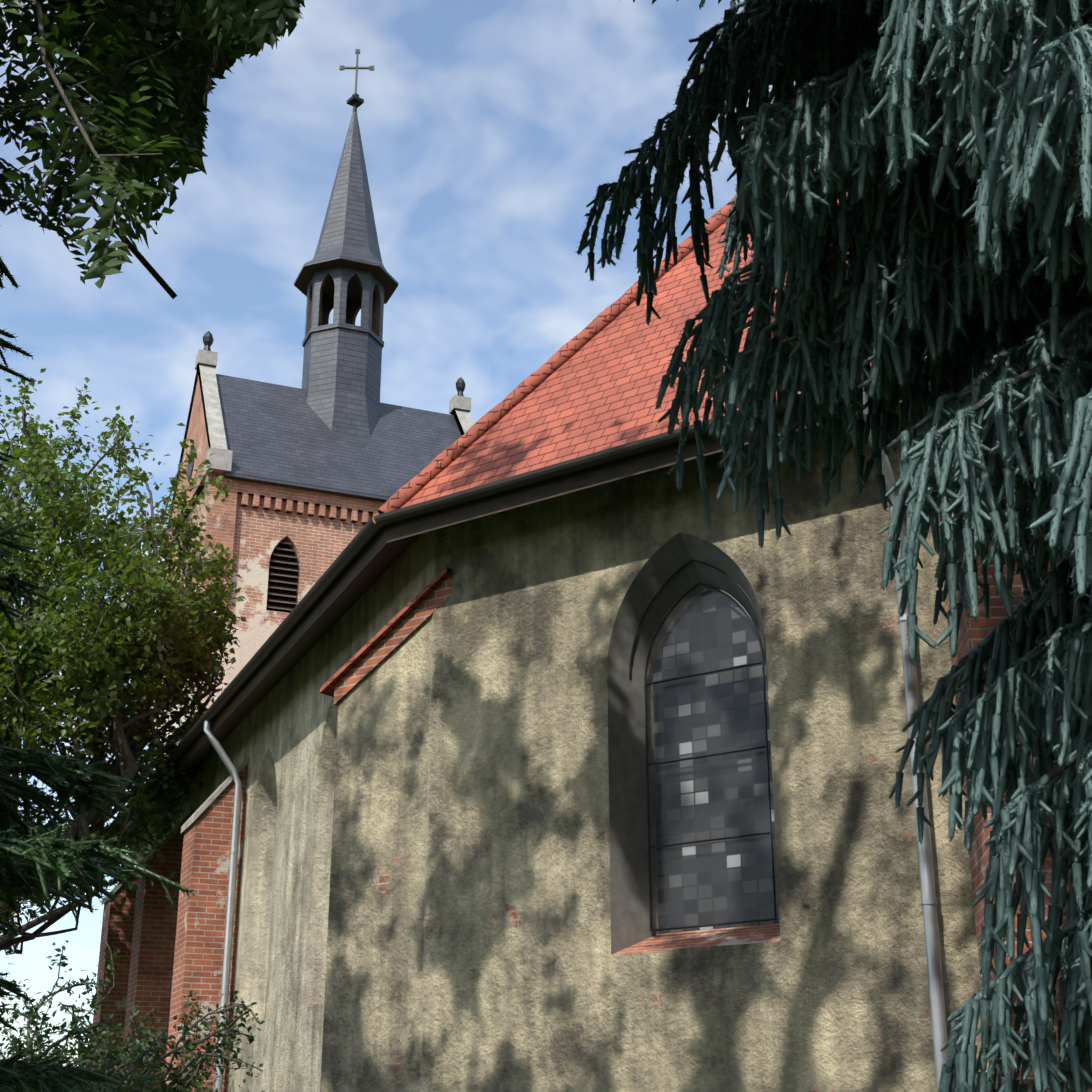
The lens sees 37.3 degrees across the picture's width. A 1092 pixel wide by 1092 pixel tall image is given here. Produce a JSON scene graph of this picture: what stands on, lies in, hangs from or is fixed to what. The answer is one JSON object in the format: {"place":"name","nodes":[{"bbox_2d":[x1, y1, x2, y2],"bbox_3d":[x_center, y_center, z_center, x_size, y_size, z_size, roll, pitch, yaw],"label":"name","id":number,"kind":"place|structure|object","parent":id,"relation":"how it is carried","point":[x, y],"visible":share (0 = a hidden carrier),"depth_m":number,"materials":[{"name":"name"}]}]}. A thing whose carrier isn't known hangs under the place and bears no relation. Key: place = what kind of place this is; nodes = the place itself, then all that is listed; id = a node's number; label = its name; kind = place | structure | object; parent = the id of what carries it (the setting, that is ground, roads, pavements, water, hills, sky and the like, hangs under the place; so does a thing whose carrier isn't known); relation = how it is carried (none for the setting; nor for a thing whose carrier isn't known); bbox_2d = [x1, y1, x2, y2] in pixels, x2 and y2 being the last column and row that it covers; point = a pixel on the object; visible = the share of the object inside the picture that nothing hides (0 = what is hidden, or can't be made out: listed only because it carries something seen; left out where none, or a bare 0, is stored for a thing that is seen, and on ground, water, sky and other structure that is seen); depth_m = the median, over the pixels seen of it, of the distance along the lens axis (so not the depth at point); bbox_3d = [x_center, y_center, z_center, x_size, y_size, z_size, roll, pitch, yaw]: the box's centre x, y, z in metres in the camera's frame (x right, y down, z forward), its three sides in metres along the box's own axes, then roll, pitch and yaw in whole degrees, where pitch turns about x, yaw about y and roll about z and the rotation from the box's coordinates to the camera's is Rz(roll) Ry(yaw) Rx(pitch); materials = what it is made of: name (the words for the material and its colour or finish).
{"place":"outdoors","nodes":[
{"label":"outdoors","id":0,"kind":"place"},
{"bbox_2d":[148,375,384,778],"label":"tower walls","id":1,"kind":"structure","parent":0,"point":[290,545],"depth_m":36.20,"materials":[{"name":"red brick"}]},
{"bbox_2d":[163,331,473,541],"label":"tower gable copings","id":2,"kind":"object","parent":1,"relation":"on","point":[220,459],"visible":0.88,"depth_m":39.00,"materials":[{"name":"grey stone"}]},
{"bbox_2d":[216,374,461,501],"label":"slate roof","id":3,"kind":"structure","parent":1,"relation":"on","point":[280,435],"depth_m":38.52,"materials":[{"name":"grey stone"}]},
{"bbox_2d":[294,49,398,437],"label":"ridge turret","id":4,"kind":"object","parent":3,"relation":"on","point":[345,275],"visible":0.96,"depth_m":41.12,"materials":[{"name":"stone"}]},
{"bbox_2d":[0,0,794,1065],"label":"sky","id":5,"kind":"structure","parent":0,"point":[489,129],"materials":[{"name":"blue"}]},
{"label":"ground","id":6,"kind":"structure","parent":0,"visible":0},
{"bbox_2d":[0,256,82,1091],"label":"young fir tree","id":7,"kind":"object","parent":6,"relation":"on","point":[15,581],"visible":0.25,"depth_m":5.72,"materials":[{"name":"green plant"}]},
{"bbox_2d":[0,7,195,1091],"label":"young fir tree","id":8,"kind":"object","parent":6,"relation":"on","point":[66,775],"visible":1,"depth_m":3.79,"materials":[{"name":"green plant"}]},
{"bbox_2d":[0,368,246,963],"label":"lime tree","id":9,"kind":"object","parent":6,"relation":"on","point":[105,652],"visible":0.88,"depth_m":24.75,"materials":[{"name":"green plant"}]},
{"bbox_2d":[0,938,265,1091],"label":"shrub bushes","id":10,"kind":"object","parent":6,"relation":"on","point":[180,1079],"visible":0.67,"depth_m":16.45,"materials":[{"name":"green plant"}]},
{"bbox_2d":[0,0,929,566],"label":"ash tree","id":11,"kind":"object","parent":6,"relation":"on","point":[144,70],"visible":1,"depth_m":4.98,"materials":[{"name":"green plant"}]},
{"bbox_2d":[125,398,988,1091],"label":"church walls","id":12,"kind":"structure","parent":6,"relation":"on","point":[445,864],"depth_m":14.28,"materials":[{"name":"beige paint"}]},
{"bbox_2d":[320,567,450,696],"bbox_3d":[-1.338,0.996,16.557,1.630,1.020,1.030,-14,-25,33],"label":"buttress tile coping","id":13,"kind":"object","parent":12,"relation":"attached to","point":[327,687],"depth_m":16.18,"materials":[{"name":"red tile"}]},
{"bbox_2d":[114,360,983,841],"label":"eave soffit","id":14,"kind":"structure","parent":12,"relation":"attached to","point":[372,562],"depth_m":16.76,"materials":[{"name":"brown wood"}]},
{"bbox_2d":[104,358,925,834],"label":"gutters","id":15,"kind":"object","parent":14,"relation":"on","point":[340,564],"visible":0.44,"depth_m":15.64,"materials":[{"name":"grey metal"}]},
{"bbox_2d":[378,195,737,513],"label":"roof ridge tiles","id":16,"kind":"object","parent":12,"relation":"on","point":[476,431],"visible":0.04,"depth_m":16.49,"materials":[{"name":"red tile"}]},
{"bbox_2d":[401,168,926,507],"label":"church roof tiles","id":17,"kind":"object","parent":12,"relation":"on","point":[599,391],"depth_m":15.77,"materials":[{"name":"red tile"}]},
{"bbox_2d":[629,559,776,931],"bbox_3d":[1.351,1.648,14.018,1.395,3.228,0.140,-14,-25,33],"label":"window guard","id":18,"kind":"object","parent":12,"relation":"attached to","point":[694,756],"visible":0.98,"depth_m":14.02,"materials":[{"name":"grey metal"}]},
{"bbox_2d":[204,388,948,1091],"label":"downspouts","id":19,"kind":"object","parent":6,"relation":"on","point":[928,898],"visible":0.79,"depth_m":12.47,"materials":[{"name":"metal"}]},
{"bbox_2d":[90,502,1091,1091],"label":"buttresses","id":20,"kind":"structure","parent":6,"relation":"on","point":[170,958],"depth_m":22.55,"materials":[{"name":"brick"}]},
{"bbox_2d":[576,0,1091,1091],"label":"blue spruce tree","id":21,"kind":"object","parent":6,"relation":"on","point":[942,148],"visible":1,"depth_m":5.38,"materials":[{"name":"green plant"}]}
]}

